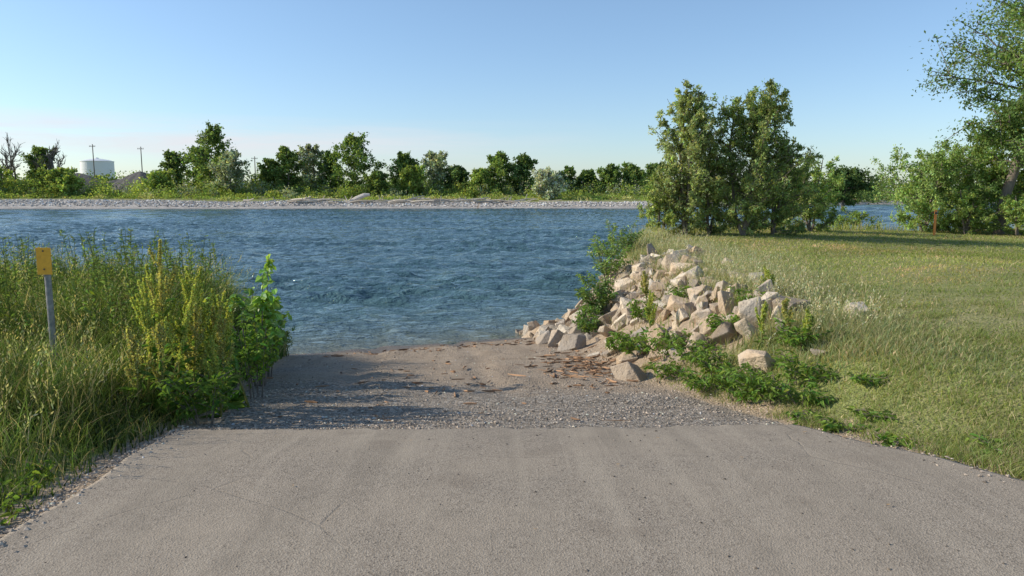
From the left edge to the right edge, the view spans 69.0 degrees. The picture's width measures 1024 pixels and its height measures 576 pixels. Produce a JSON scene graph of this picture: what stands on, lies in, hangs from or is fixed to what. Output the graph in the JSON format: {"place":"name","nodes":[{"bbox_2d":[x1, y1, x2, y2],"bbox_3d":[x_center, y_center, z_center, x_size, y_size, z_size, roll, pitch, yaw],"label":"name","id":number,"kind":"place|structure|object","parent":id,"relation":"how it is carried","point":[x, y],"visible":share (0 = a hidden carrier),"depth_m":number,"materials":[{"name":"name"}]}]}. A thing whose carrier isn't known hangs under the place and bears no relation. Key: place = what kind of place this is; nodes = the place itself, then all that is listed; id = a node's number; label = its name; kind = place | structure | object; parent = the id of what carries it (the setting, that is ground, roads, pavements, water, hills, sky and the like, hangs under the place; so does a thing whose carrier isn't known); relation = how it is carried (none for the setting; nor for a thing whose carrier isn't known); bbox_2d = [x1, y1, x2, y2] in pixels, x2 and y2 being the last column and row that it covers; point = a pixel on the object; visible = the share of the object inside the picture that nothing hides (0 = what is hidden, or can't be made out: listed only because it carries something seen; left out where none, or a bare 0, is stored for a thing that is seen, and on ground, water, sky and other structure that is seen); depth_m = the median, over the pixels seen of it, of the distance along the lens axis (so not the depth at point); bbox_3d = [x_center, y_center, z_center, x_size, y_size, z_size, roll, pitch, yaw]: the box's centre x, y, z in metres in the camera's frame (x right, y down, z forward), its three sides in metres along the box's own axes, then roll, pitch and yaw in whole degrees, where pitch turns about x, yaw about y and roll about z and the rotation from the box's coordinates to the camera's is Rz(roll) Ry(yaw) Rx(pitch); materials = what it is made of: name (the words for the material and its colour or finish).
{"place":"outdoors","nodes":[
{"label":"outdoors","id":0,"kind":"place"},
{"bbox_2d":[0,204,1021,354],"bbox_3d":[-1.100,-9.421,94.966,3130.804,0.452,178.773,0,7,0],"label":"river water","id":1,"kind":"structure","parent":0,"point":[349,279],"depth_m":35.05,"materials":[{"name":"blue liquid"}]},
{"bbox_2d":[0,424,1023,575],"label":"asphalt road","id":2,"kind":"structure","parent":0,"point":[258,514],"depth_m":3.75,"materials":[{"name":"grey asphalt"}]},
{"bbox_2d":[0,192,1023,538],"bbox_3d":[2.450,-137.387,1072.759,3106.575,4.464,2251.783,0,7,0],"label":"ground","id":3,"kind":"structure","parent":0,"point":[332,378],"depth_m":7.64,"materials":[{"name":"grey gravel"}]},
{"bbox_2d":[0,164,15,193],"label":"cottonwood tree","id":4,"kind":"object","parent":3,"relation":"on","point":[7,181],"visible":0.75,"depth_m":150.77,"materials":[{"name":"green plant"}]},
{"bbox_2d":[0,133,24,191],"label":"dead tree","id":5,"kind":"object","parent":3,"relation":"on","point":[12,160],"visible":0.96,"depth_m":153.08,"materials":[{"name":"grey wood"}]},
{"bbox_2d":[0,495,25,524],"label":"leafy weed","id":6,"kind":"object","parent":3,"relation":"on","point":[5,505],"visible":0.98,"depth_m":3.67,"materials":[{"name":"green plant"}]},
{"bbox_2d":[0,477,42,500],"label":"leafy weed","id":7,"kind":"object","parent":3,"relation":"on","point":[28,489],"visible":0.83,"depth_m":3.98,"materials":[{"name":"green plant"}]},
{"bbox_2d":[10,459,55,486],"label":"leafy weed","id":8,"kind":"object","parent":3,"relation":"on","point":[27,478],"visible":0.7,"depth_m":4.27,"materials":[{"name":"green plant"}]},
{"bbox_2d":[23,167,54,193],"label":"cottonwood tree","id":9,"kind":"object","parent":3,"relation":"on","point":[37,176],"visible":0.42,"depth_m":146.54,"materials":[{"name":"green plant"}]},
{"bbox_2d":[18,145,64,188],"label":"cottonwood tree","id":10,"kind":"object","parent":3,"relation":"on","point":[37,152],"visible":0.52,"depth_m":152.41,"materials":[{"name":"green plant"}]},
{"bbox_2d":[35,247,57,363],"bbox_3d":[-4.080,0.325,6.588,0.130,1.368,0.073,0,7,0],"label":"utility marker post","id":11,"kind":"object","parent":3,"relation":"on","point":[44,261],"visible":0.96,"depth_m":6.53,"materials":[{"name":"metal"}]},
{"bbox_2d":[32,142,65,169],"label":"dead tree","id":12,"kind":"object","parent":3,"relation":"on","point":[49,156],"visible":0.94,"depth_m":152.16,"materials":[{"name":"grey wood"}]},
{"bbox_2d":[40,164,84,194],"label":"cottonwood tree","id":13,"kind":"object","parent":3,"relation":"on","point":[67,179],"visible":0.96,"depth_m":145.43,"materials":[{"name":"green plant"}]},
{"bbox_2d":[79,158,114,178],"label":"storage tank","id":14,"kind":"object","parent":3,"relation":"on","point":[104,166],"visible":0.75,"depth_m":291.65,"materials":[{"name":"white metal"}]},
{"bbox_2d":[0,227,255,378],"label":"goldenrod growth","id":15,"kind":"object","parent":3,"relation":"on","point":[95,265],"visible":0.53,"depth_m":8.53,"materials":[{"name":"green plant"}]},
{"bbox_2d":[112,171,178,193],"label":"gravel pile","id":16,"kind":"object","parent":3,"relation":"on","point":[134,176],"visible":0.33,"depth_m":163.88,"materials":[{"name":"grey gravel"}]},
{"bbox_2d":[0,243,299,525],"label":"tall grass","id":17,"kind":"structure","parent":3,"relation":"on","point":[100,363],"depth_m":5.78,"materials":[{"name":"green plant"}]},
{"bbox_2d":[138,168,175,191],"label":"cottonwood tree","id":18,"kind":"object","parent":3,"relation":"on","point":[154,178],"visible":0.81,"depth_m":147.41,"materials":[{"name":"green plant"}]},
{"bbox_2d":[155,148,189,188],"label":"cottonwood tree","id":19,"kind":"object","parent":3,"relation":"on","point":[171,159],"visible":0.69,"depth_m":172.14,"materials":[{"name":"green plant"}]},
{"bbox_2d":[115,239,249,420],"bbox_3d":[-2.782,0.392,6.307,0.980,1.610,1.225,-2,8,-17],"label":"bush","id":20,"kind":"object","parent":3,"relation":"on","point":[193,326],"visible":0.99,"depth_m":6.22,"materials":[{"name":"green plant"}]},
{"bbox_2d":[147,357,239,424],"bbox_3d":[-2.485,0.855,5.893,0.630,0.471,0.558,-7,10,-44],"label":"leafy weed","id":21,"kind":"object","parent":3,"relation":"on","point":[207,383],"visible":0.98,"depth_m":5.85,"materials":[{"name":"green plant"}]},
{"bbox_2d":[180,145,217,190],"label":"cottonwood tree","id":22,"kind":"object","parent":3,"relation":"on","point":[189,173],"visible":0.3,"depth_m":164.62,"materials":[{"name":"green plant"}]},
{"bbox_2d":[176,120,238,190],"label":"cottonwood tree","id":23,"kind":"object","parent":3,"relation":"on","point":[211,136],"visible":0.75,"depth_m":151.77,"materials":[{"name":"green plant"}]},
{"bbox_2d":[207,150,251,192],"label":"russian olive tree","id":24,"kind":"object","parent":3,"relation":"on","point":[228,163],"visible":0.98,"depth_m":149.16,"materials":[{"name":"green plant"}]},
{"bbox_2d":[203,252,283,385],"bbox_3d":[-2.921,0.352,8.238,0.872,1.476,0.902,0,7,0],"label":"cottonwood sapling","id":25,"kind":"object","parent":3,"relation":"on","point":[265,304],"visible":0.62,"depth_m":8.07,"materials":[{"name":"green plant"}]},
{"bbox_2d":[229,315,278,398],"bbox_3d":[-2.554,0.655,7.356,0.520,0.840,0.667,0,7,0],"label":"leafy weed","id":26,"kind":"object","parent":3,"relation":"on","point":[252,347],"visible":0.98,"depth_m":7.31,"materials":[{"name":"green plant"}]},
{"bbox_2d":[230,287,295,376],"bbox_3d":[-3.036,0.541,9.172,0.627,1.133,0.722,2,8,18],"label":"cottonwood sapling","id":27,"kind":"object","parent":3,"relation":"on","point":[281,323],"visible":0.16,"depth_m":9.21,"materials":[{"name":"green plant"}]},
{"bbox_2d":[244,157,286,186],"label":"cottonwood tree","id":28,"kind":"object","parent":3,"relation":"on","point":[264,172],"visible":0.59,"depth_m":155.05,"materials":[{"name":"green plant"}]},
{"bbox_2d":[267,145,306,189],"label":"cottonwood tree","id":29,"kind":"object","parent":3,"relation":"on","point":[287,157],"visible":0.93,"depth_m":152.85,"materials":[{"name":"green plant"}]},
{"bbox_2d":[294,143,328,191],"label":"russian olive tree","id":30,"kind":"object","parent":3,"relation":"on","point":[310,156],"visible":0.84,"depth_m":155.25,"materials":[{"name":"green plant"}]},
{"bbox_2d":[0,191,650,200],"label":"far shoreline","id":31,"kind":"structure","parent":3,"relation":"on","point":[571,196],"depth_m":142.13,"materials":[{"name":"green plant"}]},
{"bbox_2d":[0,199,654,207],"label":"shore cobbles","id":32,"kind":"object","parent":3,"relation":"on","point":[147,202],"visible":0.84,"depth_m":130.61,"materials":[{"name":"stone"}]},
{"bbox_2d":[314,149,345,191],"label":"cottonwood tree","id":33,"kind":"object","parent":3,"relation":"on","point":[323,169],"visible":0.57,"depth_m":154.72,"materials":[{"name":"green plant"}]},
{"bbox_2d":[0,171,662,198],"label":"shrub thicket","id":34,"kind":"object","parent":3,"relation":"on","point":[268,190],"visible":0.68,"depth_m":148.37,"materials":[{"name":"green plant"}]},
{"bbox_2d":[324,132,387,191],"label":"cottonwood tree","id":35,"kind":"object","parent":3,"relation":"on","point":[352,143],"visible":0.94,"depth_m":150.75,"materials":[{"name":"green plant"}]},
{"bbox_2d":[361,170,390,195],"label":"cottonwood tree","id":36,"kind":"object","parent":3,"relation":"on","point":[375,180],"visible":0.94,"depth_m":147.78,"materials":[{"name":"green plant"}]},
{"bbox_2d":[380,151,420,191],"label":"cottonwood tree","id":37,"kind":"object","parent":3,"relation":"on","point":[404,160],"visible":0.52,"depth_m":153.18,"materials":[{"name":"green plant"}]},
{"bbox_2d":[243,193,561,204],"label":"driftwood logs","id":38,"kind":"object","parent":3,"relation":"on","point":[355,199],"visible":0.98,"depth_m":133.64,"materials":[{"name":"wood"}]},
{"bbox_2d":[397,162,425,195],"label":"cottonwood tree","id":39,"kind":"object","parent":3,"relation":"on","point":[410,176],"visible":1,"depth_m":148.30,"materials":[{"name":"green plant"}]},
{"bbox_2d":[419,150,454,192],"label":"russian olive tree","id":40,"kind":"object","parent":3,"relation":"on","point":[435,163],"visible":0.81,"depth_m":154.83,"materials":[{"name":"green plant"}]},
{"bbox_2d":[441,165,470,193],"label":"cottonwood tree","id":41,"kind":"object","parent":3,"relation":"on","point":[461,174],"visible":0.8,"depth_m":153.63,"materials":[{"name":"green plant"}]},
{"bbox_2d":[267,330,687,420],"bbox_3d":[-0.439,1.039,9.647,5.337,1.166,9.144,0,7,0],"label":"driftwood debris","id":42,"kind":"object","parent":3,"relation":"on","point":[593,371],"visible":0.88,"depth_m":9.57,"materials":[{"name":"wood"}]},
{"bbox_2d":[469,167,493,194],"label":"cottonwood tree","id":43,"kind":"object","parent":3,"relation":"on","point":[479,176],"visible":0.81,"depth_m":149.40,"materials":[{"name":"green plant"}]},
{"bbox_2d":[486,150,511,191],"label":"cottonwood tree","id":44,"kind":"object","parent":3,"relation":"on","point":[497,162],"visible":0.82,"depth_m":153.01,"materials":[{"name":"green plant"}]},
{"bbox_2d":[2,171,1003,196],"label":"distant treeline","id":45,"kind":"object","parent":3,"relation":"on","point":[886,186],"visible":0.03,"depth_m":193.24,"materials":[{"name":"green plant"}]},
{"bbox_2d":[0,340,1023,570],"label":"gravel","id":46,"kind":"structure","parent":3,"relation":"on","point":[94,471],"depth_m":6.16,"materials":[{"name":"grey gravel"}]},
{"bbox_2d":[505,152,538,193],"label":"cottonwood tree","id":47,"kind":"object","parent":3,"relation":"on","point":[525,163],"visible":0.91,"depth_m":154.33,"materials":[{"name":"green plant"}]},
{"bbox_2d":[531,165,570,200],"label":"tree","id":48,"kind":"object","parent":3,"relation":"on","point":[546,181],"visible":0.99,"depth_m":140.96,"materials":[{"name":"green plant"}]},
{"bbox_2d":[557,165,583,190],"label":"cottonwood tree","id":49,"kind":"object","parent":3,"relation":"on","point":[567,170],"visible":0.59,"depth_m":155.27,"materials":[{"name":"green plant"}]},
{"bbox_2d":[570,303,602,333],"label":"willow shrub","id":50,"kind":"object","parent":3,"relation":"on","point":[582,321],"visible":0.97,"depth_m":12.73,"materials":[{"name":"green plant"}]},
{"bbox_2d":[578,168,598,193],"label":"cottonwood tree","id":51,"kind":"object","parent":3,"relation":"on","point":[591,173],"visible":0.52,"depth_m":157.29,"materials":[{"name":"green plant"}]},
{"bbox_2d":[574,271,618,317],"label":"willow shrub","id":52,"kind":"object","parent":3,"relation":"on","point":[601,300],"visible":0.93,"depth_m":13.29,"materials":[{"name":"green plant"}]},
{"bbox_2d":[595,163,622,193],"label":"cottonwood tree","id":53,"kind":"object","parent":3,"relation":"on","point":[610,171],"visible":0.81,"depth_m":155.29,"materials":[{"name":"green plant"}]},
{"bbox_2d":[586,232,634,288],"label":"willow shrub","id":54,"kind":"object","parent":3,"relation":"on","point":[606,271],"visible":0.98,"depth_m":15.16,"materials":[{"name":"green plant"}]},
{"bbox_2d":[604,329,642,354],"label":"broadleaf weed","id":55,"kind":"object","parent":3,"relation":"on","point":[608,344],"visible":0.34,"depth_m":10.38,"materials":[{"name":"green plant"}]},
{"bbox_2d":[606,219,645,253],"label":"willow shrub","id":56,"kind":"object","parent":3,"relation":"on","point":[627,241],"visible":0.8,"depth_m":17.19,"materials":[{"name":"green plant"}]},
{"bbox_2d":[608,327,648,355],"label":"broadleaf weed","id":57,"kind":"object","parent":3,"relation":"on","point":[623,344],"visible":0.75,"depth_m":9.74,"materials":[{"name":"green plant"}]},
{"bbox_2d":[617,161,648,189],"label":"cottonwood tree","id":58,"kind":"object","parent":3,"relation":"on","point":[633,172],"visible":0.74,"depth_m":156.33,"materials":[{"name":"green plant"}]},
{"bbox_2d":[626,295,660,323],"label":"broadleaf weed","id":59,"kind":"object","parent":3,"relation":"on","point":[637,312],"visible":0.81,"depth_m":11.26,"materials":[{"name":"green plant"}]},
{"bbox_2d":[515,243,799,381],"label":"riprap rocks","id":60,"kind":"object","parent":3,"relation":"on","point":[563,334],"visible":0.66,"depth_m":11.56,"materials":[{"name":"stone"}]},
{"bbox_2d":[636,171,688,234],"bbox_3d":[4.202,-2.249,20.589,1.510,1.988,1.929,0,7,0],"label":"willow tree","id":61,"kind":"object","parent":3,"relation":"on","point":[657,206],"visible":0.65,"depth_m":20.38,"materials":[{"name":"green plant"}]},
{"bbox_2d":[634,322,691,359],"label":"broadleaf weed","id":62,"kind":"object","parent":3,"relation":"on","point":[666,339],"visible":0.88,"depth_m":9.05,"materials":[{"name":"green plant"}]},
{"bbox_2d":[644,357,691,379],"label":"broadleaf weed","id":63,"kind":"object","parent":3,"relation":"on","point":[666,368],"visible":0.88,"depth_m":8.32,"materials":[{"name":"green plant"}]},
{"bbox_2d":[648,79,727,233],"bbox_3d":[4.765,-3.427,20.076,2.163,4.226,2.275,6,9,37],"label":"cottonwood tree","id":64,"kind":"object","parent":3,"relation":"on","point":[689,147],"visible":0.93,"depth_m":19.80,"materials":[{"name":"green plant"}]},
{"bbox_2d":[669,334,723,365],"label":"broadleaf weed","id":65,"kind":"object","parent":3,"relation":"on","point":[680,351],"visible":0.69,"depth_m":8.41,"materials":[{"name":"green plant"}]},
{"bbox_2d":[671,366,723,391],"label":"broadleaf weed","id":66,"kind":"object","parent":3,"relation":"on","point":[695,378],"visible":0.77,"depth_m":7.45,"materials":[{"name":"green plant"}]},
{"bbox_2d":[670,138,747,234],"bbox_3d":[5.489,-2.796,20.598,2.128,2.893,2.383,4,8,28],"label":"willow tree","id":67,"kind":"object","parent":3,"relation":"on","point":[718,194],"visible":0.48,"depth_m":20.28,"materials":[{"name":"green plant"}]},
{"bbox_2d":[689,345,733,374],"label":"broadleaf weed","id":68,"kind":"object","parent":3,"relation":"on","point":[704,360],"visible":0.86,"depth_m":7.78,"materials":[{"name":"green plant"}]},
{"bbox_2d":[700,313,739,331],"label":"broadleaf weed","id":69,"kind":"object","parent":3,"relation":"on","point":[714,324],"visible":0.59,"depth_m":8.57,"materials":[{"name":"green plant"}]},
{"bbox_2d":[717,290,735,315],"bbox_3d":[2.687,0.217,9.317,0.223,0.389,0.218,-4,9,-29],"label":"boulder","id":70,"kind":"object","parent":3,"relation":"on","point":[722,298],"visible":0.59,"depth_m":9.26,"materials":[{"name":"stone"}]},
{"bbox_2d":[640,266,817,349],"bbox_3d":[2.575,0.242,9.603,1.238,1.125,4.942,-2,8,-18],"label":"curly dock weed","id":71,"kind":"object","parent":3,"relation":"on","point":[785,312],"visible":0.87,"depth_m":7.79,"materials":[{"name":"green plant"}]},
{"bbox_2d":[697,365,768,403],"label":"broadleaf weed","id":72,"kind":"object","parent":3,"relation":"on","point":[738,394],"visible":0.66,"depth_m":6.82,"materials":[{"name":"green plant"}]},
{"bbox_2d":[705,361,770,393],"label":"broadleaf weed","id":73,"kind":"object","parent":3,"relation":"on","point":[747,365],"visible":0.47,"depth_m":7.15,"materials":[{"name":"green plant"}]},
{"bbox_2d":[734,318,758,338],"bbox_3d":[2.592,0.457,8.242,0.267,0.282,0.211,2,8,15],"label":"boulder","id":74,"kind":"object","parent":3,"relation":"on","point":[741,325],"visible":0.72,"depth_m":8.15,"materials":[{"name":"stone"}]},
{"bbox_2d":[738,349,774,373],"bbox_3d":[2.408,0.744,7.423,0.203,0.266,0.403,-6,9,-37],"label":"boulder","id":75,"kind":"object","parent":3,"relation":"on","point":[756,357],"visible":0.82,"depth_m":7.31,"materials":[{"name":"stone"}]},
{"bbox_2d":[695,78,819,235],"bbox_3d":[6.420,-3.437,20.161,3.260,4.245,3.434,0,7,0],"label":"cottonwood tree","id":76,"kind":"object","parent":3,"relation":"on","point":[767,108],"visible":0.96,"depth_m":19.80,"materials":[{"name":"green plant"}]},
{"bbox_2d":[725,365,796,404],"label":"broadleaf weed","id":77,"kind":"object","parent":3,"relation":"on","point":[762,390],"visible":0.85,"depth_m":6.50,"materials":[{"name":"green plant"}]},
{"bbox_2d":[735,128,825,235],"bbox_3d":[7.289,-2.826,20.691,2.399,3.100,2.722,0,7,0],"label":"willow tree","id":78,"kind":"object","parent":3,"relation":"on","point":[786,212],"visible":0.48,"depth_m":20.38,"materials":[{"name":"green plant"}]},
{"bbox_2d":[766,168,833,229],"bbox_3d":[8.545,-2.767,23.480,1.903,2.201,2.464,-4,8,-26],"label":"willow shrub","id":79,"kind":"object","parent":3,"relation":"on","point":[807,212],"visible":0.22,"depth_m":22.96,"materials":[{"name":"green plant"}]},
{"bbox_2d":[773,318,833,350],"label":"broadleaf weed","id":80,"kind":"object","parent":3,"relation":"on","point":[793,340],"visible":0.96,"depth_m":7.24,"materials":[{"name":"green plant"}]},
{"bbox_2d":[766,378,841,408],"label":"broadleaf weed","id":81,"kind":"object","parent":3,"relation":"on","point":[813,398],"visible":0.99,"depth_m":6.22,"materials":[{"name":"green plant"}]},
{"bbox_2d":[771,349,839,385],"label":"broadleaf weed","id":82,"kind":"object","parent":3,"relation":"on","point":[790,362],"visible":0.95,"depth_m":6.60,"materials":[{"name":"green plant"}]},
{"bbox_2d":[785,406,827,424],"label":"broadleaf weed","id":83,"kind":"object","parent":3,"relation":"on","point":[797,415],"visible":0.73,"depth_m":5.94,"materials":[{"name":"green plant"}]},
{"bbox_2d":[789,154,845,231],"bbox_3d":[9.487,-3.038,23.916,2.732,2.731,2.767,0,7,0],"label":"willow shrub","id":84,"kind":"object","parent":3,"relation":"on","point":[838,184],"visible":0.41,"depth_m":23.82,"materials":[{"name":"green plant"}]},
{"bbox_2d":[814,415,872,433],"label":"broadleaf weed","id":85,"kind":"object","parent":3,"relation":"on","point":[829,426],"visible":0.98,"depth_m":5.54,"materials":[{"name":"green plant"}]},
{"bbox_2d":[818,164,888,207],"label":"cottonwood tree","id":86,"kind":"object","parent":3,"relation":"on","point":[853,182],"visible":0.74,"depth_m":115.38,"materials":[{"name":"green plant"}]},
{"bbox_2d":[821,206,885,229],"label":"willow shrub","id":87,"kind":"object","parent":3,"relation":"on","point":[858,216],"visible":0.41,"depth_m":27.90,"materials":[{"name":"green plant"}]},
{"bbox_2d":[723,188,1012,202],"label":"shrub thicket","id":88,"kind":"object","parent":3,"relation":"on","point":[888,199],"visible":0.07,"depth_m":168.88,"materials":[{"name":"green plant"}]},
{"bbox_2d":[846,372,890,387],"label":"broadleaf weed","id":89,"kind":"object","parent":3,"relation":"on","point":[861,378],"visible":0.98,"depth_m":6.09,"materials":[{"name":"green plant"}]},
{"bbox_2d":[845,404,897,423],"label":"broadleaf weed","id":90,"kind":"object","parent":3,"relation":"on","point":[873,414],"visible":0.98,"depth_m":5.61,"materials":[{"name":"green plant"}]},
{"bbox_2d":[867,428,917,449],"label":"broadleaf weed","id":91,"kind":"object","parent":3,"relation":"on","point":[890,438],"visible":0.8,"depth_m":5.10,"materials":[{"name":"green plant"}]},
{"bbox_2d":[870,139,1002,232],"bbox_3d":[14.821,-3.519,26.299,3.473,3.539,3.296,0,7,0],"label":"willow shrub","id":92,"kind":"object","parent":3,"relation":"on","point":[943,170],"visible":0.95,"depth_m":25.98,"materials":[{"name":"green plant"}]},
{"bbox_2d":[907,0,1023,234],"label":"cottonwood tree","id":93,"kind":"object","parent":3,"relation":"on","point":[1006,131],"visible":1,"depth_m":25.33,"materials":[{"name":"green plant"}]},
{"bbox_2d":[920,139,1023,231],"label":"willow shrub","id":94,"kind":"object","parent":3,"relation":"on","point":[989,174],"visible":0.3,"depth_m":26.25,"materials":[{"name":"green plant"}]},
{"bbox_2d":[937,184,1011,234],"bbox_3d":[15.653,-2.644,25.520,2.298,1.937,2.226,0,7,0],"label":"willow shrub","id":95,"kind":"object","parent":3,"relation":"on","point":[978,203],"visible":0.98,"depth_m":25.43,"materials":[{"name":"green plant"}]},
{"bbox_2d":[964,433,1015,454],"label":"broadleaf weed","id":96,"kind":"object","parent":3,"relation":"on","point":[981,438],"visible":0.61,"depth_m":4.82,"materials":[{"name":"green plant"}]},
{"bbox_2d":[989,193,1023,235],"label":"willow shrub","id":97,"kind":"object","parent":3,"relation":"on","point":[1017,205],"visible":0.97,"depth_m":24.85,"materials":[{"name":"green plant"}]},
{"bbox_2d":[992,151,1023,220],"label":"willow shrub","id":98,"kind":"object","parent":3,"relation":"on","point":[1019,183],"visible":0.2,"depth_m":26.08,"materials":[{"name":"green plant"}]},
{"bbox_2d":[0,0,1023,190],"label":"sky","id":99,"kind":"structure","parent":0,"point":[581,84],"materials":[{"name":"blue"}]},
{"bbox_2d":[584,220,1023,479],"bbox_3d":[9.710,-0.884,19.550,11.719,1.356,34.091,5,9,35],"label":"lawn","id":100,"kind":"structure","parent":0,"point":[969,254],"depth_m":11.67,"materials":[{"name":"green plant"}]},
{"bbox_2d":[772,296,810,311],"bbox_3d":[3.107,0.221,8.417,0.395,0.228,0.366,-5,9,-36],"label":"boulder","id":101,"kind":"object","parent":100,"relation":"on","point":[775,303],"visible":0.5,"depth_m":8.31,"materials":[{"name":"stone"}]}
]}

